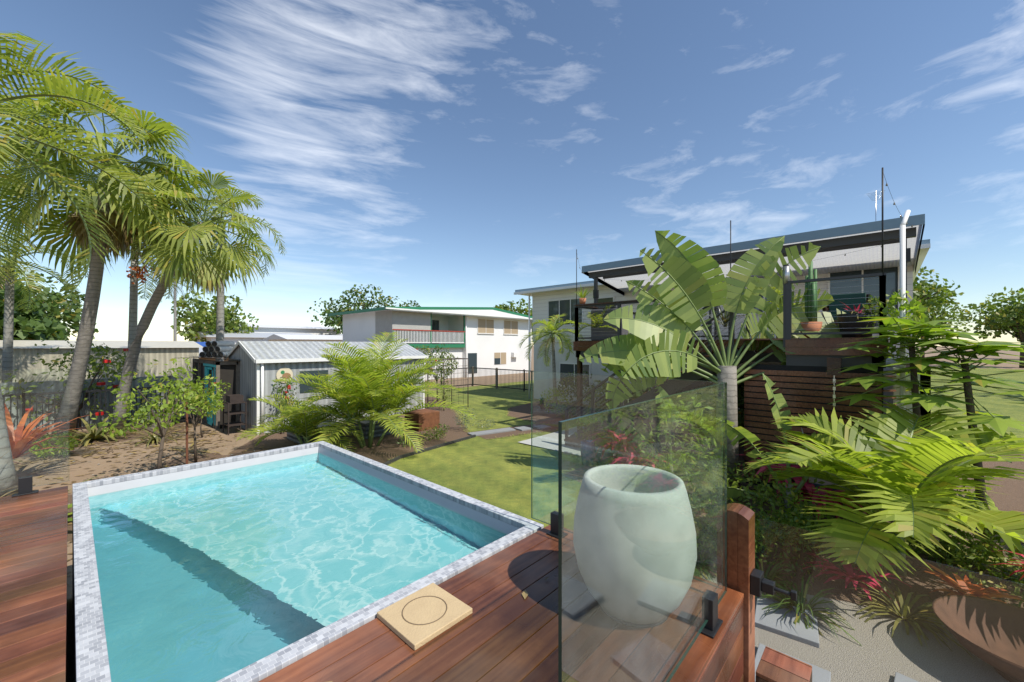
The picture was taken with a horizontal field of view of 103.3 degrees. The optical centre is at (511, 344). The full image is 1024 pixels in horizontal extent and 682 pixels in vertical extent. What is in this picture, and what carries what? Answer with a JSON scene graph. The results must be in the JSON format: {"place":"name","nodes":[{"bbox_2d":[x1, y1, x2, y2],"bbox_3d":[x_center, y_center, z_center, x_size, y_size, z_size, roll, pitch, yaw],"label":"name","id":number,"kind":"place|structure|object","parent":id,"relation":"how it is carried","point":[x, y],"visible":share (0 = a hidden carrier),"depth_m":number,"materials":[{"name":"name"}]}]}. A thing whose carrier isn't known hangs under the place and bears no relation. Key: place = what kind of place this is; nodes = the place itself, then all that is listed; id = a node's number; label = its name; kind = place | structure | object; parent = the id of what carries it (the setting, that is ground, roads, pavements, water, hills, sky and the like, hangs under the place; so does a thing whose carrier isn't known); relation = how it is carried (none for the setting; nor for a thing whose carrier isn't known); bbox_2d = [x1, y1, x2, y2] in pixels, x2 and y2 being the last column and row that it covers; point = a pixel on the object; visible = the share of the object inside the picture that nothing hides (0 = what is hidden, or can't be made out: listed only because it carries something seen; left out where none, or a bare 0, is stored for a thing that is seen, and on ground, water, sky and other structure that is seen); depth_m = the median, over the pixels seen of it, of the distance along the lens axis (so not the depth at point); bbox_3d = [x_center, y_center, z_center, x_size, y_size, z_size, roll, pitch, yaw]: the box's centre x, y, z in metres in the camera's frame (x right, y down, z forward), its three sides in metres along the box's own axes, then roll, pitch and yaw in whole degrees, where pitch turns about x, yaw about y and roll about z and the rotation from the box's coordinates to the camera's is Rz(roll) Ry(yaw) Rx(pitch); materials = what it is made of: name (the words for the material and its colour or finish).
{"place":"outdoors","nodes":[
{"label":"outdoors","id":0,"kind":"place"},
{"bbox_2d":[187,322,339,338],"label":"roof","id":1,"kind":"structure","parent":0,"point":[316,330],"depth_m":61.98,"materials":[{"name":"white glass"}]},
{"bbox_2d":[0,0,1023,346],"label":"sky","id":2,"kind":"structure","parent":0,"point":[432,153],"materials":[{"name":"blue"}]},
{"bbox_2d":[13,346,1023,681],"bbox_3d":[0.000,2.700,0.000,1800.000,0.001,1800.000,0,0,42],"label":"ground","id":3,"kind":"structure","parent":0,"point":[77,470],"depth_m":9.79,"materials":[{"name":"soil"}]},
{"bbox_2d":[0,486,67,681],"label":"pool deck","id":4,"kind":"structure","parent":3,"relation":"on","point":[33,569],"depth_m":2.52,"materials":[{"name":"wood"}]},
{"bbox_2d":[0,273,68,339],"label":"skyline tree","id":5,"kind":"object","parent":3,"relation":"on","point":[26,323],"visible":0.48,"depth_m":20.78,"materials":[{"name":"green plant"}]},
{"bbox_2d":[0,228,81,382],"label":"feather palm","id":6,"kind":"object","parent":3,"relation":"on","point":[7,352],"visible":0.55,"depth_m":14.02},
{"bbox_2d":[0,270,98,340],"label":"skyline tree","id":7,"kind":"object","parent":3,"relation":"on","point":[52,311],"visible":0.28,"depth_m":31.58,"materials":[{"name":"green plant"}]},
{"bbox_2d":[4,403,96,458],"bbox_3d":[-9.540,1.741,7.748,2.273,1.105,2.389,0,0,42],"label":"bromeliad","id":8,"kind":"object","parent":3,"relation":"on","point":[20,439],"visible":0.74,"depth_m":8.04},
{"bbox_2d":[29,431,79,459],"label":"yard shrub","id":9,"kind":"object","parent":3,"relation":"on","point":[60,440],"visible":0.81,"depth_m":9.65,"materials":[{"name":"green plant"}]},
{"bbox_2d":[67,494,71,540],"bbox_3d":[-8.088,2.695,5.093,4.554,0.001,4.548,0,0,22],"label":"mulch patch","id":10,"kind":"object","parent":3,"relation":"on","point":[69,533],"depth_m":6.08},
{"bbox_2d":[0,31,175,496],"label":"feather palm","id":11,"kind":"object","parent":10,"relation":"on","point":[8,477],"visible":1,"depth_m":7.34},
{"bbox_2d":[1,336,138,426],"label":"hedge","id":12,"kind":"object","parent":3,"relation":"on","point":[98,369],"visible":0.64,"depth_m":12.78,"materials":[{"name":"green plant"}]},
{"bbox_2d":[0,376,175,430],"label":"boundary fence","id":13,"kind":"object","parent":3,"relation":"on","point":[55,387],"visible":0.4,"depth_m":13.35,"materials":[{"name":"grey metal"}]},
{"bbox_2d":[0,340,202,395],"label":"cream shed","id":14,"kind":"structure","parent":3,"relation":"on","point":[25,352],"depth_m":18.49,"materials":[{"name":"metal"}]},
{"bbox_2d":[29,421,183,450],"bbox_3d":[-14.172,2.694,9.934,9.725,0.001,2.788,0,0,-43],"label":"mulch strip","id":15,"kind":"object","parent":3,"relation":"on","point":[131,437],"depth_m":11.90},
{"bbox_2d":[48,416,138,448],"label":"bromeliad plant","id":16,"kind":"object","parent":15,"relation":"on","point":[92,435],"visible":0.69,"depth_m":11.32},
{"bbox_2d":[2,383,198,433],"bbox_3d":[-14.943,2.035,11.049,10.200,1.330,0.078,0,0,-43],"label":"fence","id":17,"kind":"object","parent":15,"relation":"on","point":[23,395],"visible":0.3,"depth_m":12.55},
{"bbox_2d":[14,422,222,467],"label":"leaf litter under palms","id":18,"kind":"object","parent":15,"relation":"on","point":[87,449],"visible":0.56,"depth_m":10.57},
{"bbox_2d":[109,168,277,431],"bbox_3d":[-9.733,-1.239,12.745,4.043,7.940,4.059,0,0,42],"label":"palm tree","id":19,"kind":"object","parent":15,"relation":"on","point":[199,269],"visible":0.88,"depth_m":12.27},
{"bbox_2d":[0,72,219,438],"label":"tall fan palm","id":20,"kind":"object","parent":3,"relation":"on","point":[114,200],"visible":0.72,"depth_m":11.56,"materials":[{"name":"plant"}]},
{"bbox_2d":[37,215,200,376],"bbox_3d":[-14.678,-1.403,15.721,4.376,8.216,4.982,0,0,42],"label":"feather palm","id":21,"kind":"object","parent":3,"relation":"on","point":[135,275],"visible":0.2,"depth_m":15.63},
{"bbox_2d":[17,420,265,584],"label":"leaf litter","id":22,"kind":"object","parent":3,"relation":"on","point":[244,451],"visible":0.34,"depth_m":9.81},
{"bbox_2d":[146,453,231,470],"bbox_3d":[-7.224,2.693,9.357,1.575,0.001,1.580,0,0,-18],"label":"mulch ring","id":23,"kind":"object","parent":3,"relation":"on","point":[202,458],"depth_m":9.51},
{"bbox_2d":[89,358,201,468],"bbox_3d":[-7.081,1.473,7.823,1.514,2.456,1.911,0,0,-17],"label":"shrub","id":24,"kind":"object","parent":23,"relation":"on","point":[167,406],"visible":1,"depth_m":7.92,"materials":[{"name":"green plant"}]},
{"bbox_2d":[159,367,225,462],"bbox_3d":[-7.251,1.588,9.412,1.227,2.233,1.665,0,0,-25],"label":"staked lime tree","id":25,"kind":"object","parent":23,"relation":"on","point":[218,404],"visible":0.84,"depth_m":9.24,"materials":[{"name":"green plant"}]},
{"bbox_2d":[148,356,239,429],"bbox_3d":[-11.011,1.550,13.776,3.850,2.300,2.163,0,0,42],"label":"shelf","id":26,"kind":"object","parent":3,"relation":"on","point":[226,371],"visible":0.65,"depth_m":13.30,"materials":[{"name":"paint"}]},
{"bbox_2d":[199,341,234,356],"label":"pipes","id":27,"kind":"object","parent":26,"relation":"on","point":[216,348],"visible":0.9,"depth_m":14.03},
{"bbox_2d":[170,289,258,341],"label":"skyline tree","id":28,"kind":"object","parent":3,"relation":"on","point":[201,316],"visible":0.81,"depth_m":49.29,"materials":[{"name":"green plant"}]},
{"bbox_2d":[169,187,286,360],"bbox_3d":[-11.799,-1.789,16.055,4.494,8.984,4.260,0,0,26],"label":"foxtail palm","id":29,"kind":"object","parent":3,"relation":"on","point":[220,319],"visible":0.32,"depth_m":15.97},
{"bbox_2d":[193,331,312,343],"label":"house","id":30,"kind":"structure","parent":3,"relation":"on","point":[235,337],"depth_m":49.43,"materials":[{"name":"white glass"}]},
{"bbox_2d":[263,334,342,341],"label":"house","id":31,"kind":"structure","parent":3,"relation":"on","point":[298,337],"depth_m":46.06,"materials":[{"name":"white metal"}]},
{"bbox_2d":[72,441,543,681],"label":"pool","id":32,"kind":"structure","parent":3,"relation":"on","point":[90,658],"depth_m":2.62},
{"bbox_2d":[88,452,507,681],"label":"swimming pool water","id":33,"kind":"structure","parent":32,"relation":"in","point":[214,576],"depth_m":3.13,"materials":[{"name":"liquid"}]},
{"bbox_2d":[87,446,519,533],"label":"pool wall","id":34,"kind":"structure","parent":32,"relation":"attached to","point":[502,526],"depth_m":4.74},
{"bbox_2d":[225,341,427,434],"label":"garden shed","id":35,"kind":"structure","parent":3,"relation":"on","point":[262,363],"depth_m":13.12,"materials":[{"name":"metal"}]},
{"bbox_2d":[230,397,469,463],"bbox_3d":[-3.927,2.692,13.754,6.297,0.001,14.192,0,0,11],"label":"mulch bed","id":36,"kind":"object","parent":3,"relation":"on","point":[387,449],"depth_m":11.16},
{"bbox_2d":[234,393,362,451],"bbox_3d":[-5.303,2.007,10.225,2.899,1.557,2.556,0,0,-27],"label":"shrub","id":37,"kind":"object","parent":36,"relation":"on","point":[295,421],"visible":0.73,"depth_m":10.21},
{"bbox_2d":[287,415,401,443],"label":"plants","id":38,"kind":"object","parent":36,"relation":"on","point":[379,429],"visible":0.34,"depth_m":11.74,"materials":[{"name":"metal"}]},
{"bbox_2d":[271,331,476,451],"bbox_3d":[-3.765,1.153,10.886,4.907,3.130,4.706,0,0,42],"label":"palm plant","id":39,"kind":"object","parent":36,"relation":"on","point":[373,387],"visible":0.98,"depth_m":10.32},
{"bbox_2d":[405,409,439,431],"bbox_3d":[-2.908,2.420,13.108,0.800,0.560,0.800,0,0,42],"label":"planter","id":40,"kind":"object","parent":36,"relation":"on","point":[422,419],"visible":0.77,"depth_m":12.81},
{"bbox_2d":[307,284,404,333],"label":"skyline tree","id":41,"kind":"object","parent":3,"relation":"on","point":[336,320],"visible":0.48,"depth_m":61.28,"materials":[{"name":"green plant"}]},
{"bbox_2d":[343,310,530,379],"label":"neighbour house","id":42,"kind":"structure","parent":3,"relation":"on","point":[492,342],"depth_m":33.66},
{"bbox_2d":[328,307,531,319],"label":"roof","id":43,"kind":"structure","parent":42,"relation":"attached to","point":[487,311],"depth_m":32.41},
{"bbox_2d":[259,525,743,681],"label":"pool deck","id":44,"kind":"structure","parent":3,"relation":"on","point":[505,631],"depth_m":2.06,"materials":[{"name":"wood"}]},
{"bbox_2d":[12,476,722,638],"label":"glass spigots","id":45,"kind":"object","parent":44,"relation":"on","point":[709,601],"visible":0.69,"depth_m":2.16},
{"bbox_2d":[558,382,726,681],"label":"glass panel","id":46,"kind":"object","parent":45,"relation":"attached to","point":[560,566],"visible":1,"depth_m":1.16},
{"bbox_2d":[377,583,471,649],"bbox_3d":[-0.482,1.484,2.246,0.365,0.029,0.380,0,0,42],"label":"skimmer lid","id":47,"kind":"object","parent":44,"relation":"on","point":[423,610],"visible":1,"depth_m":2.21,"materials":[{"name":"plastic"}]},
{"bbox_2d":[598,603,668,627],"bbox_3d":[0.697,1.494,2.345,0.400,0.012,0.400,0,0,42],"label":"pot base","id":48,"kind":"object","parent":44,"relation":"on","point":[634,624],"visible":0.15,"depth_m":2.17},
{"bbox_2d":[573,464,696,623],"bbox_3d":[0.697,1.131,2.345,0.680,0.730,0.680,0,0,42],"label":"planter pot","id":49,"kind":"object","parent":48,"relation":"on","point":[634,540],"visible":1,"depth_m":2.08,"materials":[{"name":"ceramic"}]},
{"bbox_2d":[913,302,972,356],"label":"skyline tree","id":50,"kind":"object","parent":3,"relation":"on","point":[932,315],"visible":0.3,"depth_m":67.15,"materials":[{"name":"green plant"}]},
{"bbox_2d":[958,287,1023,367],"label":"skyline tree","id":51,"kind":"object","parent":3,"relation":"on","point":[1005,320],"visible":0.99,"depth_m":47.87,"materials":[{"name":"green plant"}]},
{"bbox_3d":[-2.747,2.115,2.198,5.740,1.170,5.930,0,0,43],"label":"deck subframe","id":52,"kind":"object","parent":3,"relation":"on","visible":0},
{"bbox_2d":[697,600,743,681],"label":"deck cladding","id":53,"kind":"structure","parent":52,"relation":"attached to","point":[725,663],"depth_m":2.24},
{"bbox_2d":[388,368,1023,605],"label":"lawn ground","id":54,"kind":"structure","parent":0,"point":[496,472],"depth_m":9.61,"materials":[{"name":"green plant"}]},
{"bbox_2d":[425,366,533,390],"bbox_3d":[-2.662,2.060,21.407,6.750,1.280,7.630,0,0,42],"label":"black fence","id":55,"kind":"object","parent":54,"relation":"on","point":[496,378],"visible":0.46,"depth_m":24.91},
{"bbox_2d":[507,400,601,424],"bbox_3d":[2.221,2.692,17.225,5.000,0.001,6.800,0,0,42],"label":"mulch bed","id":56,"kind":"object","parent":54,"relation":"on","point":[540,415],"depth_m":15.87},
{"bbox_2d":[518,313,585,408],"bbox_3d":[1.562,0.661,17.109,2.908,4.086,2.355,0,0,25],"label":"palm by house","id":57,"kind":"object","parent":56,"relation":"on","point":[548,328],"visible":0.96,"depth_m":17.00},
{"bbox_2d":[520,416,693,455],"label":"ground slab","id":58,"kind":"structure","parent":54,"relation":"on","point":[549,441],"depth_m":11.07,"materials":[{"name":"concrete"}]},
{"bbox_2d":[580,391,616,465],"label":"pots","id":59,"kind":"object","parent":58,"relation":"on","point":[588,449],"visible":0.61,"depth_m":8.98,"materials":[{"name":"ceramic"}]},
{"bbox_2d":[589,428,652,463],"bbox_3d":[2.266,2.120,8.544,1.336,0.620,1.495,0,0,42],"label":"pink cordyline","id":60,"kind":"object","parent":59,"relation":"on","point":[622,439],"visible":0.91,"depth_m":8.49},
{"bbox_2d":[577,357,701,448],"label":"house deck posts","id":61,"kind":"object","parent":54,"relation":"on","point":[579,380],"visible":0.17,"depth_m":12.18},
{"bbox_2d":[575,298,729,341],"bbox_3d":[3.496,-0.534,10.780,4.290,1.328,0.190,0,0,42],"label":"deck rail","id":62,"kind":"object","parent":61,"relation":"attached to","point":[618,303],"visible":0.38,"depth_m":11.50,"materials":[{"name":"metal"}]},
{"bbox_2d":[577,340,741,341],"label":"house deck","id":63,"kind":"structure","parent":61,"relation":"on","point":[695,340],"depth_m":9.73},
{"bbox_2d":[591,304,630,340],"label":"window","id":64,"kind":"structure","parent":63,"relation":"on","point":[609,332],"depth_m":12.06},
{"bbox_2d":[582,214,924,295],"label":"patio roof","id":65,"kind":"structure","parent":63,"relation":"on","point":[864,258],"depth_m":11.13,"materials":[{"name":"white paint"}]},
{"bbox_2d":[674,377,744,438],"bbox_3d":[5.608,1.555,10.700,2.670,1.753,1.670,0,0,42],"label":"screen","id":66,"kind":"object","parent":61,"relation":"on","point":[707,399],"visible":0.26,"depth_m":10.60,"materials":[{"name":"wood"}]},
{"bbox_2d":[576,351,885,367],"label":"house deck bearers","id":67,"kind":"object","parent":61,"relation":"on","point":[806,360],"visible":0.41,"depth_m":7.18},
{"bbox_2d":[573,339,888,355],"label":"house deck fascia","id":68,"kind":"structure","parent":67,"relation":"attached to","point":[811,346],"depth_m":7.12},
{"bbox_2d":[786,273,882,339],"bbox_3d":[5.537,-0.516,6.997,1.350,1.292,0.090,0,0,42],"label":"deck rail","id":69,"kind":"object","parent":61,"relation":"attached to","point":[789,318],"visible":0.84,"depth_m":7.15,"materials":[{"name":"metal"}]},
{"bbox_2d":[870,288,929,372],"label":"deck vine","id":70,"kind":"object","parent":69,"relation":"on","point":[919,315],"visible":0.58,"depth_m":6.23,"materials":[{"name":"green plant"}]},
{"bbox_2d":[791,337,877,339],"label":"house deck","id":71,"kind":"structure","parent":61,"relation":"on","point":[834,338],"depth_m":6.94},
{"bbox_2d":[800,261,874,337],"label":"deck pots and cactus","id":72,"kind":"object","parent":71,"relation":"on","point":[852,324],"visible":0.69,"depth_m":7.37,"materials":[{"name":"plant"}]},
{"bbox_2d":[822,293,870,324],"bbox_3d":[6.756,-0.580,8.187,0.720,0.920,0.660,0,0,42],"label":"deck armchair","id":73,"kind":"object","parent":71,"relation":"on","point":[841,301],"visible":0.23,"depth_m":8.27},
{"bbox_2d":[564,264,788,446],"bbox_3d":[3.667,0.665,9.593,4.995,4.270,1.360,0,0,42],"label":"house stairs frame","id":74,"kind":"object","parent":54,"relation":"on","point":[685,382],"visible":0.4,"depth_m":9.38,"materials":[{"name":"metal"}]},
{"bbox_2d":[467,425,918,681],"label":"stepping stones","id":75,"kind":"object","parent":54,"relation":"on","point":[774,622],"visible":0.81,"depth_m":3.82,"materials":[{"name":"concrete"}]},
{"bbox_2d":[743,471,834,540],"bbox_3d":[3.763,2.232,5.530,1.091,0.936,0.975,0,0,42],"label":"shrub","id":76,"kind":"object","parent":54,"relation":"on","point":[798,506],"visible":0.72,"depth_m":5.50,"materials":[{"name":"green plant"}]},
{"bbox_2d":[564,419,1023,559],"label":"mulch bed","id":77,"kind":"object","parent":54,"relation":"on","point":[1008,495],"depth_m":8.04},
{"bbox_2d":[600,446,674,467],"bbox_3d":[2.457,2.397,7.950,1.454,0.624,1.454,0,0,42],"label":"pink cordyline","id":78,"kind":"object","parent":77,"relation":"on","point":[632,455],"visible":0.7,"depth_m":7.91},
{"bbox_2d":[616,377,696,453],"bbox_3d":[3.514,1.823,10.275,2.273,2.022,2.024,0,0,42],"label":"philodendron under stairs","id":79,"kind":"object","parent":77,"relation":"on","point":[684,398],"visible":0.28,"depth_m":9.96,"materials":[{"name":"green plant"}]},
{"bbox_2d":[604,383,716,480],"bbox_3d":[3.072,1.829,7.952,2.572,2.142,0.255,0,0,15],"label":"strelitzia sucker","id":80,"kind":"object","parent":77,"relation":"on","point":[624,423],"visible":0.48,"depth_m":8.01,"materials":[{"name":"green plant"}]},
{"bbox_2d":[629,395,721,490],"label":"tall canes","id":81,"kind":"object","parent":77,"relation":"on","point":[669,439],"visible":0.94,"depth_m":7.49,"materials":[{"name":"green plant"}]},
{"bbox_2d":[579,230,872,488],"bbox_3d":[3.965,0.241,8.157,5.221,4.918,2.303,0,0,-4],"label":"giant strelitzia","id":82,"kind":"object","parent":77,"relation":"on","point":[647,346],"visible":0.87,"depth_m":7.69,"materials":[{"name":"green plant"}]},
{"bbox_2d":[696,456,784,505],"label":"shrub","id":83,"kind":"object","parent":77,"relation":"on","point":[741,480],"visible":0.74,"depth_m":6.90,"materials":[{"name":"green plant"}]},
{"bbox_2d":[691,374,875,515],"bbox_3d":[4.428,1.579,6.349,3.074,2.242,0.358,0,0,13],"label":"strelitzia sucker","id":84,"kind":"object","parent":77,"relation":"on","point":[733,491],"visible":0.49,"depth_m":6.47,"materials":[{"name":"green plant"}]},
{"bbox_2d":[589,461,1023,594],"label":"plants","id":85,"kind":"object","parent":77,"relation":"on","point":[695,500],"visible":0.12,"depth_m":5.67,"materials":[{"name":"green plant"}]},
{"bbox_2d":[744,364,895,510],"bbox_3d":[5.384,1.528,7.242,2.154,2.104,0.224,0,0,42],"label":"slat screen","id":86,"kind":"object","parent":77,"relation":"on","point":[800,398],"visible":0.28,"depth_m":7.33,"materials":[{"name":"wood"}]},
{"bbox_2d":[776,477,867,518],"bbox_3d":[4.913,2.468,6.459,1.231,0.602,1.291,0,0,-26],"label":"pink cordyline","id":87,"kind":"object","parent":77,"relation":"on","point":[818,493],"visible":0.36,"depth_m":6.33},
{"bbox_2d":[801,358,867,498],"bbox_3d":[5.368,1.414,6.746,0.908,2.388,0.600,0,0,42],"label":"hammock chair","id":88,"kind":"object","parent":77,"relation":"on","point":[833,364],"visible":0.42,"depth_m":6.67,"materials":[{"name":"brown metal"}]},
{"bbox_2d":[828,317,1023,435],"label":"papaya","id":89,"kind":"object","parent":77,"relation":"on","point":[925,400],"visible":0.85,"depth_m":5.81,"materials":[{"name":"green plant"}]},
{"bbox_2d":[700,574,1008,681],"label":"gravel court","id":90,"kind":"object","parent":54,"relation":"on","point":[880,654],"depth_m":3.57,"materials":[{"name":"gravel"}]},
{"bbox_2d":[717,503,754,681],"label":"timber gate post","id":91,"kind":"object","parent":90,"relation":"on","point":[740,542],"visible":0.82,"depth_m":2.50,"materials":[{"name":"wood"}]},
{"bbox_2d":[750,568,796,600],"bbox_3d":[1.568,1.460,2.429,0.230,0.120,0.100,0,0,42],"label":"gate latch","id":92,"kind":"object","parent":91,"relation":"attached to","point":[760,584],"visible":1,"depth_m":2.44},
{"bbox_2d":[756,646,811,681],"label":"entry steps","id":93,"kind":"structure","parent":90,"relation":"on","point":[775,665],"depth_m":2.60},
{"bbox_2d":[932,595,1023,681],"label":"fire bowl","id":94,"kind":"object","parent":90,"relation":"on","point":[990,632],"visible":1,"depth_m":3.56,"materials":[{"name":"orange metal"}]},
{"bbox_2d":[696,536,1023,615],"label":"mulch bed","id":95,"kind":"object","parent":54,"relation":"on","point":[921,582],"depth_m":4.65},
{"bbox_2d":[689,493,727,554],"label":"shrub","id":96,"kind":"object","parent":95,"relation":"on","point":[711,507],"visible":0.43,"depth_m":5.47,"materials":[{"name":"green plant"}]},
{"bbox_2d":[755,510,838,582],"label":"shrub","id":97,"kind":"object","parent":95,"relation":"on","point":[770,524],"visible":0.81,"depth_m":4.85,"materials":[{"name":"green plant"}]},
{"bbox_2d":[771,504,832,551],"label":"shrub","id":98,"kind":"object","parent":95,"relation":"on","point":[801,524],"visible":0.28,"depth_m":5.45,"materials":[{"name":"green plant"}]},
{"bbox_2d":[797,547,907,606],"bbox_3d":[3.797,2.546,4.543,0.990,0.309,0.895,0,0,42],"label":"red bromeliad bed","id":99,"kind":"object","parent":95,"relation":"on","point":[851,573],"visible":0.84,"depth_m":4.43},
{"bbox_2d":[694,547,1023,645],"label":"liriope clumps","id":100,"kind":"object","parent":95,"relation":"on","point":[799,603],"visible":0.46,"depth_m":4.14,"materials":[{"name":"green plant"}]},
{"bbox_2d":[744,398,1023,581],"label":"young palm","id":101,"kind":"object","parent":95,"relation":"on","point":[916,482],"visible":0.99,"depth_m":4.33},
{"bbox_2d":[849,575,972,657],"bbox_3d":[3.870,2.670,3.969,0.963,0.596,1.072,0,0,42],"label":"grass plant","id":102,"kind":"object","parent":95,"relation":"on","point":[903,610],"visible":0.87,"depth_m":3.98,"materials":[{"name":"plant"}]},
{"bbox_2d":[906,508,1014,570],"bbox_3d":[5.479,2.370,5.070,0.964,1.005,1.090,0,0,42],"label":"ground cover","id":103,"kind":"object","parent":95,"relation":"on","point":[958,540],"visible":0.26,"depth_m":4.83,"materials":[{"name":"green plant"}]},
{"bbox_2d":[914,558,1020,602],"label":"plant","id":104,"kind":"object","parent":95,"relation":"on","point":[968,586],"visible":0.75,"depth_m":4.21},
{"bbox_2d":[927,522,1023,606],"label":"shrub","id":105,"kind":"object","parent":95,"relation":"on","point":[977,547],"visible":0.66,"depth_m":4.47,"materials":[{"name":"green plant"}]},
{"bbox_2d":[852,331,1023,555],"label":"papaya","id":106,"kind":"object","parent":54,"relation":"on","point":[1000,423],"visible":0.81,"depth_m":5.29,"materials":[{"name":"green plant"}]},
{"bbox_2d":[913,266,963,313],"bbox_3d":[40.568,-2.841,41.673,8.928,11.085,7.544,0,0,6],"label":"tree","id":107,"kind":"object","parent":54,"relation":"on","point":[932,296],"visible":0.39,"depth_m":39.69,"materials":[{"name":"green plant"}]},
{"bbox_2d":[532,266,912,418],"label":"house walls","id":108,"kind":"structure","parent":0,"point":[546,305],"depth_m":17.95,"materials":[{"name":"paint"}]},
{"bbox_2d":[514,239,929,295],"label":"house roof","id":109,"kind":"structure","parent":108,"relation":"on","point":[925,247],"depth_m":18.04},
{"bbox_2d":[528,210,930,442],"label":"house wall pipes","id":110,"kind":"object","parent":108,"relation":"attached to","point":[903,391],"visible":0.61,"depth_m":6.37,"materials":[{"name":"white paint"}]},
{"bbox_2d":[589,227,915,339],"bbox_3d":[6.141,-1.370,12.134,8.420,2.500,0.750,0,0,42],"label":"pergola frame","id":111,"kind":"object","parent":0,"point":[859,241],"visible":0.44,"depth_m":10.40,"materials":[{"name":"metal"}]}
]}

